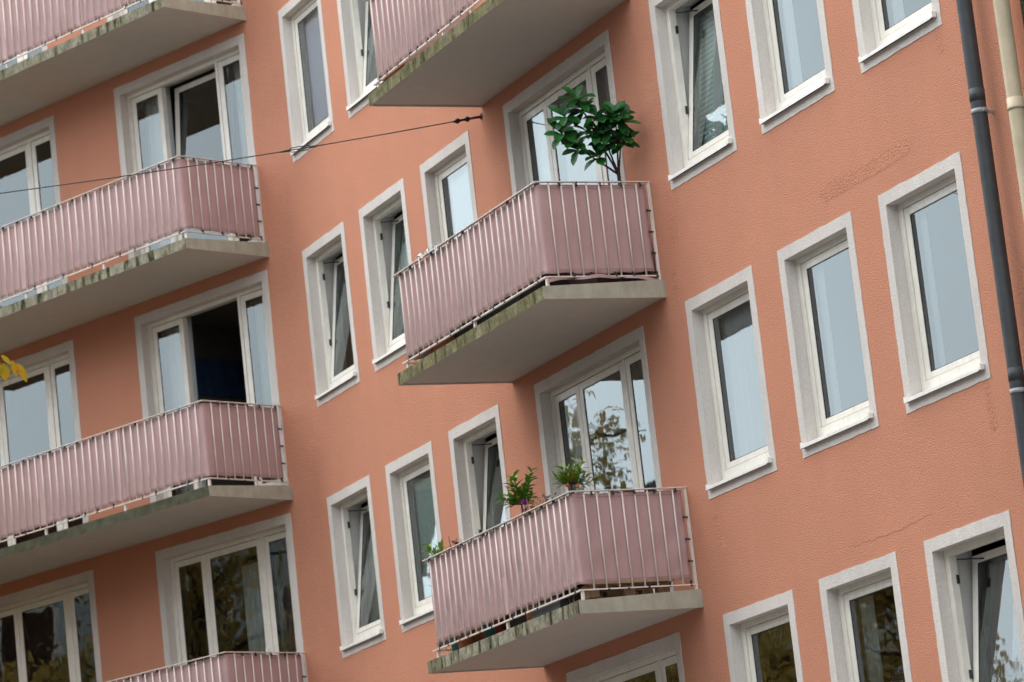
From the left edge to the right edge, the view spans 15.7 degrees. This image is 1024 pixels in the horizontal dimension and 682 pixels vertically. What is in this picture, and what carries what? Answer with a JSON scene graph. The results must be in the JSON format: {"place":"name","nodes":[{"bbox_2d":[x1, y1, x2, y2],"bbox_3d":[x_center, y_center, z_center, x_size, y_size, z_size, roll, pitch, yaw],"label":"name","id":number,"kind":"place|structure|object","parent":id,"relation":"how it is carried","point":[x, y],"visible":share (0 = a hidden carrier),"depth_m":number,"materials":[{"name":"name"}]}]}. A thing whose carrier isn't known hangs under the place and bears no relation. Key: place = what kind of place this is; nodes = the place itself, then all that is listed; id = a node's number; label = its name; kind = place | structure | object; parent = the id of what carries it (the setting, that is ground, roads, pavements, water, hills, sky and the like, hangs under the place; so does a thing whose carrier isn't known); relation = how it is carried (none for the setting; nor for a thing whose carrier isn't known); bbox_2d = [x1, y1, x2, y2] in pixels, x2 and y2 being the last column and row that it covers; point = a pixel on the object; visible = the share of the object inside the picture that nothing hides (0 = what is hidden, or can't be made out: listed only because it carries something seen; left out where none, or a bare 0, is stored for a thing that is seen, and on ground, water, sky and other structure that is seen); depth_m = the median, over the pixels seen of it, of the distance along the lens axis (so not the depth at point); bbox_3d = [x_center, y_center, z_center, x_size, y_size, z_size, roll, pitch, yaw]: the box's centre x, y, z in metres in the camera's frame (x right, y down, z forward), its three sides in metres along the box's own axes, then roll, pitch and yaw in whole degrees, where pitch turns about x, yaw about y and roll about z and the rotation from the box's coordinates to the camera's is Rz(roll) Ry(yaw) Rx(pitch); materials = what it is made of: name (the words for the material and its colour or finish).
{"place":"outdoors","nodes":[
{"label":"outdoors","id":0,"kind":"place"},
{"bbox_2d":[454,290,519,338],"bbox_3d":[-0.133,-0.226,35.794,0.580,0.530,0.920,-1,-13,-24],"label":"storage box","id":1,"kind":"object","parent":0,"point":[489,315],"visible":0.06,"depth_m":35.41,"materials":[{"name":"black plastic"}]},
{"bbox_2d":[520,499,532,614],"bbox_3d":[0.182,2.006,34.151,0.166,1.131,0.176,-1,-13,-24],"label":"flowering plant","id":2,"kind":"object","parent":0,"point":[523,501],"visible":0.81,"depth_m":34.23,"materials":[{"name":"plant"}]},
{"label":"ground","id":3,"kind":"structure","parent":0,"visible":0},
{"bbox_2d":[0,355,26,381],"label":"street tree","id":4,"kind":"object","parent":3,"relation":"on","point":[15,368],"visible":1,"depth_m":34.00,"materials":[{"name":"yellow plant"}]},
{"bbox_2d":[0,0,1023,681],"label":"apartment building","id":5,"kind":"structure","parent":3,"relation":"on","point":[894,486],"depth_m":35.65,"materials":[{"name":"paint"}]},
{"bbox_2d":[17,43,47,61],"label":"balcony door","id":6,"kind":"structure","parent":5,"relation":"in","point":[44,48],"depth_m":46.70,"materials":[{"name":"white plastic"}]},
{"bbox_2d":[0,115,67,307],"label":"balcony door","id":7,"kind":"structure","parent":5,"relation":"in","point":[33,136],"depth_m":46.38,"materials":[{"name":"white plastic"}]},
{"bbox_2d":[0,340,88,545],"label":"balcony door","id":8,"kind":"structure","parent":5,"relation":"in","point":[55,358],"depth_m":45.85,"materials":[{"name":"white plastic"}]},
{"bbox_2d":[0,570,102,681],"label":"balcony door","id":9,"kind":"structure","parent":5,"relation":"in","point":[16,604],"depth_m":45.35,"materials":[{"name":"white plastic"}]},
{"bbox_2d":[0,0,241,67],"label":"balcony railing","id":10,"kind":"object","parent":5,"relation":"attached to","point":[83,31],"visible":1,"depth_m":44.26,"materials":[{"name":"metal"}]},
{"bbox_2d":[0,0,241,64],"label":"privacy screen","id":11,"kind":"object","parent":10,"relation":"attached to","point":[48,21],"visible":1,"depth_m":44.42,"materials":[{"name":"pink fabric"}]},
{"bbox_2d":[0,3,132,63],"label":"reed fringe","id":12,"kind":"object","parent":11,"relation":"hanging from","point":[62,35],"visible":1,"depth_m":44.09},
{"bbox_2d":[0,155,264,302],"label":"balcony railing","id":13,"kind":"object","parent":5,"relation":"attached to","point":[185,231],"visible":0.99,"depth_m":43.07,"materials":[{"name":"metal"}]},
{"bbox_2d":[0,158,262,297],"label":"privacy screen","id":14,"kind":"object","parent":13,"relation":"attached to","point":[183,198],"visible":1,"depth_m":43.01,"materials":[{"name":"pink fabric"}]},
{"bbox_2d":[0,400,288,542],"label":"balcony railing","id":15,"kind":"object","parent":5,"relation":"attached to","point":[286,481],"visible":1,"depth_m":42.54,"materials":[{"name":"metal"}]},
{"bbox_2d":[0,402,285,538],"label":"privacy screen","id":16,"kind":"object","parent":15,"relation":"attached to","point":[206,440],"visible":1,"depth_m":42.50,"materials":[{"name":"pink fabric"}]},
{"bbox_2d":[144,86,175,247],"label":"curtain","id":17,"kind":"object","parent":5,"relation":"hanging from","point":[153,131],"visible":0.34,"depth_m":45.02,"materials":[{"name":"white fabric"}]},
{"bbox_2d":[107,0,238,21],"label":"balcony door","id":18,"kind":"structure","parent":5,"relation":"in","point":[127,10],"depth_m":45.31,"materials":[{"name":"white plastic"}]},
{"bbox_2d":[165,316,206,493],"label":"curtain","id":19,"kind":"object","parent":5,"relation":"hanging from","point":[175,369],"visible":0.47,"depth_m":44.41,"materials":[{"name":"white fabric"}]},
{"bbox_2d":[113,33,261,258],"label":"balcony door","id":20,"kind":"structure","parent":5,"relation":"in","point":[227,53],"depth_m":44.57,"materials":[{"name":"white plastic"}]},
{"bbox_2d":[107,651,307,681],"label":"balcony railing","id":21,"kind":"object","parent":5,"relation":"attached to","point":[304,664],"visible":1,"depth_m":41.66,"materials":[{"name":"metal"}]},
{"bbox_2d":[112,651,305,681],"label":"privacy screen","id":22,"kind":"object","parent":21,"relation":"attached to","point":[227,667],"visible":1,"depth_m":41.57,"materials":[{"name":"pink fabric"}]},
{"bbox_2d":[134,270,285,502],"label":"balcony door","id":23,"kind":"structure","parent":5,"relation":"in","point":[148,334],"depth_m":43.98,"materials":[{"name":"white plastic"}]},
{"bbox_2d":[195,358,262,399],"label":"wall picture","id":24,"kind":"object","parent":5,"relation":"attached to","point":[220,378],"depth_m":45.53,"materials":[{"name":"blue fabric"}]},
{"bbox_2d":[155,513,304,681],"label":"balcony door","id":25,"kind":"structure","parent":5,"relation":"in","point":[176,644],"depth_m":43.35,"materials":[{"name":"white plastic"}]},
{"bbox_2d":[0,113,482,193],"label":"span wire","id":26,"kind":"object","parent":5,"relation":"attached to","point":[458,120],"visible":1,"depth_m":36.64,"materials":[{"name":"metal"}]},
{"bbox_2d":[233,62,255,239],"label":"curtain","id":27,"kind":"object","parent":5,"relation":"hanging from","point":[241,117],"visible":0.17,"depth_m":43.89,"materials":[{"name":"white fabric"}]},
{"bbox_2d":[241,557,287,654],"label":"curtain","id":28,"kind":"object","parent":5,"relation":"hanging from","point":[253,609],"visible":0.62,"depth_m":43.27,"materials":[{"name":"white fabric"}]},
{"bbox_2d":[254,298,276,479],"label":"curtain","id":29,"kind":"object","parent":5,"relation":"hanging from","point":[263,354],"visible":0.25,"depth_m":43.33,"materials":[{"name":"white fabric"}]},
{"bbox_2d":[277,539,296,654],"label":"curtain","id":30,"kind":"object","parent":5,"relation":"hanging from","point":[287,599],"visible":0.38,"depth_m":42.75,"materials":[{"name":"grey fabric"}]},
{"bbox_2d":[278,0,333,162],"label":"window","id":31,"kind":"structure","parent":5,"relation":"in","point":[296,12],"depth_m":42.49,"materials":[{"name":"white plastic"}]},
{"bbox_2d":[303,11,328,128],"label":"pleated blind","id":32,"kind":"object","parent":5,"relation":"attached to","point":[315,70],"visible":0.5,"depth_m":42.33,"materials":[{"name":"grey fabric"}]},
{"bbox_2d":[302,221,359,406],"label":"window","id":33,"kind":"structure","parent":5,"relation":"in","point":[332,383],"depth_m":41.92,"materials":[{"name":"white plastic"}]},
{"bbox_2d":[327,475,385,657],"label":"window","id":34,"kind":"structure","parent":5,"relation":"in","point":[355,636],"depth_m":41.34,"materials":[{"name":"white plastic"}]},
{"bbox_2d":[337,0,384,118],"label":"window","id":35,"kind":"structure","parent":5,"relation":"in","point":[357,69],"depth_m":40.91,"materials":[{"name":"white plastic"}]},
{"bbox_2d":[368,526,379,623],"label":"curtain","id":36,"kind":"object","parent":5,"relation":"hanging from","point":[373,610],"visible":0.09,"depth_m":41.33,"materials":[{"name":"white fabric"}]},
{"bbox_2d":[373,47,376,79],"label":"curtain","id":37,"kind":"object","parent":5,"relation":"hanging from","point":[374,69],"visible":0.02,"depth_m":40.91,"materials":[{"name":"white fabric"}]},
{"bbox_2d":[358,178,412,371],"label":"window","id":38,"kind":"structure","parent":5,"relation":"in","point":[389,346],"depth_m":40.34,"materials":[{"name":"white plastic"}]},
{"bbox_2d":[399,224,408,335],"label":"curtain","id":39,"kind":"object","parent":5,"relation":"hanging from","point":[404,261],"visible":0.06,"depth_m":40.44,"materials":[{"name":"white fabric"}]},
{"bbox_2d":[385,441,442,632],"bbox_3d":[-0.941,2.074,39.335,0.229,1.820,1.333,-1,-13,-24],"label":"window","id":40,"kind":"structure","parent":5,"relation":"in","point":[401,472],"depth_m":39.73,"materials":[{"name":"white plastic"}]},
{"bbox_2d":[363,0,481,86],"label":"balcony railing","id":41,"kind":"object","parent":5,"relation":"attached to","point":[378,84],"visible":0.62,"depth_m":36.34,"materials":[{"name":"metal"}]},
{"bbox_2d":[369,0,475,80],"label":"privacy screen","id":42,"kind":"object","parent":41,"relation":"attached to","point":[447,16],"visible":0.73,"depth_m":36.52,"materials":[{"name":"pink fabric"}]},
{"bbox_2d":[412,472,437,598],"bbox_3d":[-0.821,2.082,39.385,0.013,1.620,1.091,-1,-13,-24],"label":"curtain","id":43,"kind":"object","parent":5,"relation":"hanging from","point":[424,510],"visible":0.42,"depth_m":39.62,"materials":[{"name":"white fabric"}]},
{"bbox_2d":[421,538,458,651],"bbox_3d":[-0.651,2.477,35.984,0.397,1.138,0.252,-11,-12,21],"label":"leafy plant","id":44,"kind":"object","parent":5,"relation":"on","point":[455,646],"visible":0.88,"depth_m":36.03,"materials":[{"name":"green plant"}]},
{"bbox_2d":[430,330,454,352],"bbox_3d":[-0.559,-0.003,36.391,0.380,0.430,0.420,-1,-13,-24],"label":"planter","id":45,"kind":"object","parent":5,"relation":"on","point":[443,343],"visible":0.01,"depth_m":36.24,"materials":[{"name":"ceramic"}]},
{"bbox_2d":[420,130,477,254],"bbox_3d":[-0.541,-1.110,38.317,0.229,1.819,1.333,-1,-13,-24],"label":"window","id":46,"kind":"structure","parent":5,"relation":"in","point":[434,183],"depth_m":38.79,"materials":[{"name":"white plastic"}]},
{"bbox_2d":[447,166,473,239],"bbox_3d":[-0.418,-1.103,38.368,0.022,1.620,1.091,-1,-13,-24],"label":"window pane","id":47,"kind":"structure","parent":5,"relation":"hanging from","point":[460,201],"depth_m":38.62,"materials":[{"name":"glass"}]},
{"bbox_2d":[449,538,472,648],"bbox_3d":[-0.497,2.413,35.741,0.192,1.130,0.199,-11,-12,19],"label":"coleus plant","id":48,"kind":"object","parent":5,"relation":"on","point":[465,642],"visible":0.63,"depth_m":35.59,"materials":[{"name":"red plant"}]},
{"bbox_2d":[472,627,485,642],"bbox_3d":[-0.308,2.885,35.871,0.228,0.244,0.228,-6,-12,0],"label":"flower pot","id":49,"kind":"object","parent":5,"relation":"on","point":[478,637],"visible":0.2,"depth_m":35.79,"materials":[{"name":"ceramic"}]},
{"bbox_2d":[448,404,510,544],"bbox_3d":[-0.141,1.661,37.781,0.431,1.820,1.332,-1,-13,-24],"label":"window","id":50,"kind":"structure","parent":5,"relation":"in","point":[460,437],"depth_m":38.23,"materials":[{"name":"white plastic"}]},
{"bbox_2d":[482,622,494,637],"bbox_3d":[-0.162,2.800,35.542,0.228,0.244,0.228,-6,-12,0],"label":"flower pot","id":51,"kind":"object","parent":5,"relation":"on","point":[490,632],"visible":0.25,"depth_m":35.46,"materials":[{"name":"ceramic"}]},
{"bbox_2d":[494,618,504,633],"bbox_3d":[-0.068,2.745,35.328,0.228,0.244,0.228,-6,-12,0],"label":"flower pot","id":52,"kind":"object","parent":5,"relation":"on","point":[500,628],"visible":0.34,"depth_m":35.25,"materials":[{"name":"ceramic"}]},
{"bbox_2d":[505,608,526,629],"bbox_3d":[0.382,2.479,34.876,0.580,0.480,1.220,-1,-13,-24],"label":"storage box","id":53,"kind":"object","parent":5,"relation":"on","point":[518,620],"visible":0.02,"depth_m":34.97,"materials":[{"name":"grey plastic"}]},
{"bbox_2d":[495,467,539,620],"bbox_3d":[0.107,1.881,34.269,0.392,1.439,0.315,-1,-13,-24],"label":"citrus plant","id":54,"kind":"object","parent":5,"relation":"on","point":[517,496],"visible":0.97,"depth_m":34.35,"materials":[{"name":"green plant"}]},
{"bbox_2d":[392,181,660,367],"bbox_3d":[0.095,-0.571,35.312,1.166,0.990,3.508,-1,-13,-24],"label":"balcony railing","id":55,"kind":"object","parent":5,"relation":"attached to","point":[408,363],"visible":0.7,"depth_m":34.36,"materials":[{"name":"metal"}]},
{"bbox_2d":[416,243,438,267],"bbox_3d":[-0.796,-0.834,35.904,0.056,0.154,0.521,-1,-13,-24],"label":"silver ribbon","id":56,"kind":"object","parent":55,"relation":"attached to","point":[421,255],"visible":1,"depth_m":35.99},
{"bbox_2d":[398,181,658,360],"bbox_3d":[0.089,-0.620,35.294,1.143,0.911,3.489,-1,-13,-24],"label":"privacy screen","id":57,"kind":"object","parent":55,"relation":"attached to","point":[543,224],"visible":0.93,"depth_m":33.97,"materials":[{"name":"pink fabric"}]},
{"bbox_2d":[548,274,657,282],"bbox_3d":[0.823,-0.568,33.649,1.100,0.082,0.012,-1,-13,-24],"label":"ribbon tape","id":58,"kind":"object","parent":55,"relation":"attached to","point":[597,276],"visible":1,"depth_m":33.65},
{"bbox_2d":[532,114,551,184],"bbox_3d":[0.419,-1.157,36.495,0.022,2.437,0.550,-1,-13,-24],"label":"curtain","id":59,"kind":"object","parent":5,"relation":"hanging from","point":[542,156],"visible":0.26,"depth_m":36.75,"materials":[{"name":"white fabric"}]},
{"bbox_2d":[519,273,565,299],"bbox_3d":[0.430,-0.486,34.650,0.620,0.450,0.460,-1,-13,-24],"label":"storage box","id":60,"kind":"object","parent":5,"relation":"on","point":[536,287],"visible":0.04,"depth_m":34.43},
{"bbox_2d":[526,492,568,618],"bbox_3d":[0.312,1.925,33.809,0.140,1.122,0.640,-1,-13,-24],"label":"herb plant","id":61,"kind":"object","parent":5,"relation":"on","point":[550,607],"visible":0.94,"depth_m":33.66,"materials":[{"name":"green plant"}]},
{"bbox_2d":[422,487,697,657],"bbox_3d":[0.404,2.203,34.735,1.166,0.990,3.508,-1,-13,-24],"label":"balcony railing","id":62,"kind":"object","parent":5,"relation":"attached to","point":[695,585],"visible":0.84,"depth_m":33.75,"materials":[{"name":"white metal"}]},
{"bbox_2d":[428,488,692,649],"bbox_3d":[0.395,2.155,34.722,1.143,0.911,3.478,-1,-13,-24],"label":"privacy screen","id":63,"kind":"object","parent":62,"relation":"attached to","point":[579,540],"visible":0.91,"depth_m":33.39,"materials":[{"name":"pink fabric"}]},
{"bbox_2d":[503,30,625,198],"bbox_3d":[0.620,-1.393,35.744,0.188,2.548,2.513,-1,-13,-24],"label":"balcony door","id":64,"kind":"structure","parent":5,"relation":"in","point":[523,167],"depth_m":36.25,"materials":[{"name":"white plastic"}]},
{"bbox_2d":[564,397,586,493],"bbox_3d":[0.704,1.630,35.971,0.021,2.437,0.430,-1,-13,-24],"label":"curtain","id":65,"kind":"object","parent":5,"relation":"hanging from","point":[573,428],"visible":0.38,"depth_m":36.16,"materials":[{"name":"white fabric"}]},
{"bbox_2d":[550,454,604,602],"bbox_3d":[0.621,1.701,33.520,0.482,1.374,0.251,-10,-12,16],"label":"citrus plant","id":66,"kind":"object","parent":5,"relation":"on","point":[572,475],"visible":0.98,"depth_m":33.61,"materials":[{"name":"green plant"}]},
{"bbox_2d":[556,69,617,184],"bbox_3d":[0.848,-1.402,35.551,0.029,2.437,1.580,-1,-13,-24],"label":"curtain","id":67,"kind":"object","parent":5,"relation":"hanging from","point":[576,172],"visible":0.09,"depth_m":35.91,"materials":[{"name":"white fabric"}]},
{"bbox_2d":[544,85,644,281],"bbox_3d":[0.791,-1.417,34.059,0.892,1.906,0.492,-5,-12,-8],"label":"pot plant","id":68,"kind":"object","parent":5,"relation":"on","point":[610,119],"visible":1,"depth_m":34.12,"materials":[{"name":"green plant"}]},
{"bbox_2d":[565,272,623,284],"bbox_3d":[0.825,-0.654,34.250,0.460,0.530,0.700,-1,-13,-24],"label":"storage box","id":69,"kind":"object","parent":5,"relation":"on","point":[571,281],"visible":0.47,"depth_m":33.97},
{"bbox_2d":[534,326,673,592],"bbox_3d":[0.929,1.381,35.166,0.188,2.548,2.512,-1,-13,-24],"label":"balcony door","id":70,"kind":"structure","parent":5,"relation":"in","point":[622,356],"depth_m":35.59,"materials":[{"name":"white plastic"}]},
{"bbox_2d":[568,578,674,603],"bbox_3d":[0.915,2.288,33.505,0.800,0.122,0.910,-1,-13,-24],"label":"wooden pallet","id":71,"kind":"object","parent":5,"relation":"on","point":[594,594],"visible":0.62,"depth_m":33.23,"materials":[{"name":"brown wood"}]},
{"bbox_2d":[566,632,684,681],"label":"balcony door","id":72,"kind":"structure","parent":5,"relation":"in","point":[660,663],"depth_m":34.58,"materials":[{"name":"white plastic"}]},
{"bbox_2d":[648,0,736,189],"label":"window","id":73,"kind":"structure","parent":5,"relation":"in","point":[689,159],"depth_m":33.73,"materials":[{"name":"white plastic"}]},
{"bbox_2d":[699,8,727,146],"bbox_3d":[1.919,-2.375,33.416,0.001,1.540,1.071,7,-16,-22],"label":"slatted blind","id":74,"kind":"object","parent":5,"relation":"attached to","point":[706,78],"visible":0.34,"depth_m":33.79,"materials":[{"name":"grey plastic"}]},
{"bbox_2d":[713,19,722,138],"bbox_3d":[1.854,-2.346,33.520,0.014,1.540,0.190,7,-16,-22],"label":"curtain","id":75,"kind":"object","parent":5,"relation":"hanging from","point":[717,105],"visible":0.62,"depth_m":33.50,"materials":[{"name":"white fabric"}]},
{"bbox_2d":[685,265,776,499],"bbox_3d":[1.980,0.375,32.736,0.229,1.820,1.332,-1,-13,-24],"label":"window","id":76,"kind":"structure","parent":5,"relation":"in","point":[728,473],"depth_m":33.09,"materials":[{"name":"white plastic"}]},
{"bbox_2d":[719,303,767,458],"bbox_3d":[2.113,0.384,32.792,0.047,1.620,1.091,-1,-13,-24],"label":"curtain","id":77,"kind":"object","parent":5,"relation":"hanging from","point":[743,382],"visible":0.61,"depth_m":32.94,"materials":[{"name":"white fabric"}]},
{"bbox_2d":[723,590,803,681],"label":"window","id":78,"kind":"structure","parent":5,"relation":"in","point":[743,638],"depth_m":32.62,"materials":[{"name":"white plastic"}]},
{"bbox_2d":[745,0,834,134],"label":"window","id":79,"kind":"structure","parent":5,"relation":"in","point":[777,103],"depth_m":32.05,"materials":[{"name":"white plastic"}]},
{"bbox_2d":[779,0,802,89],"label":"curtain","id":80,"kind":"object","parent":5,"relation":"hanging from","point":[790,43],"visible":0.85,"depth_m":32.02,"materials":[{"name":"white fabric"}]},
{"bbox_2d":[813,265,841,415],"bbox_3d":[2.660,0.061,31.535,0.022,1.620,0.266,-1,-13,-24],"label":"curtain","id":81,"kind":"object","parent":5,"relation":"hanging from","point":[827,341],"visible":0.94,"depth_m":31.52,"materials":[{"name":"white fabric"}]},
{"bbox_2d":[777,211,878,458],"bbox_3d":[2.694,-0.039,31.125,0.229,1.820,1.332,-1,-13,-24],"label":"window","id":82,"kind":"structure","parent":5,"relation":"in","point":[823,430],"depth_m":31.47,"materials":[{"name":"white plastic"}]},
{"bbox_2d":[818,551,912,681],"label":"window","id":83,"kind":"structure","parent":5,"relation":"in","point":[840,618],"depth_m":31.01,"materials":[{"name":"white plastic"}]},
{"bbox_2d":[856,595,883,681],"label":"curtain","id":84,"kind":"object","parent":5,"relation":"hanging from","point":[868,630],"visible":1,"depth_m":30.93,"materials":[{"name":"grey fabric"}]},
{"bbox_2d":[888,0,904,26],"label":"curtain","id":85,"kind":"object","parent":5,"relation":"hanging from","point":[896,11],"visible":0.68,"depth_m":30.37,"materials":[{"name":"white fabric"}]},
{"bbox_2d":[852,0,941,73],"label":"window","id":86,"kind":"structure","parent":5,"relation":"in","point":[877,41],"depth_m":30.34,"materials":[{"name":"white plastic"}]},
{"bbox_2d":[917,211,945,367],"bbox_3d":[3.359,-0.346,29.953,0.022,1.620,0.236,-1,-13,-24],"label":"curtain","id":87,"kind":"object","parent":5,"relation":"hanging from","point":[931,289],"visible":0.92,"depth_m":29.93,"materials":[{"name":"white fabric"}]},
{"bbox_2d":[878,151,990,413],"bbox_3d":[3.400,-0.450,29.530,0.229,1.820,1.333,-1,-13,-24],"label":"window","id":88,"kind":"structure","parent":5,"relation":"in","point":[927,384],"depth_m":29.88,"materials":[{"name":"white plastic"}]},
{"bbox_2d":[923,510,1023,681],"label":"window","id":89,"kind":"structure","parent":5,"relation":"in","point":[941,564],"depth_m":29.43,"materials":[{"name":"white plastic"}]},
{"bbox_2d":[990,556,1013,681],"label":"curtain","id":90,"kind":"object","parent":5,"relation":"hanging from","point":[1001,616],"visible":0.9,"depth_m":29.39,"materials":[{"name":"white fabric"}]},
{"bbox_2d":[993,0,1023,218],"bbox_3d":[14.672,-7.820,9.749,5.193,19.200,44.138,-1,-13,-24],"label":"drainpipe","id":91,"kind":"structure","parent":5,"relation":"attached to","point":[1010,66],"depth_m":28.09,"materials":[{"name":"beige metal"}]},
{"bbox_2d":[1012,605,1023,681],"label":"curtain","id":92,"kind":"object","parent":5,"relation":"hanging from","point":[1018,674],"visible":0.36,"depth_m":29.07,"materials":[{"name":"white fabric"}]}
]}

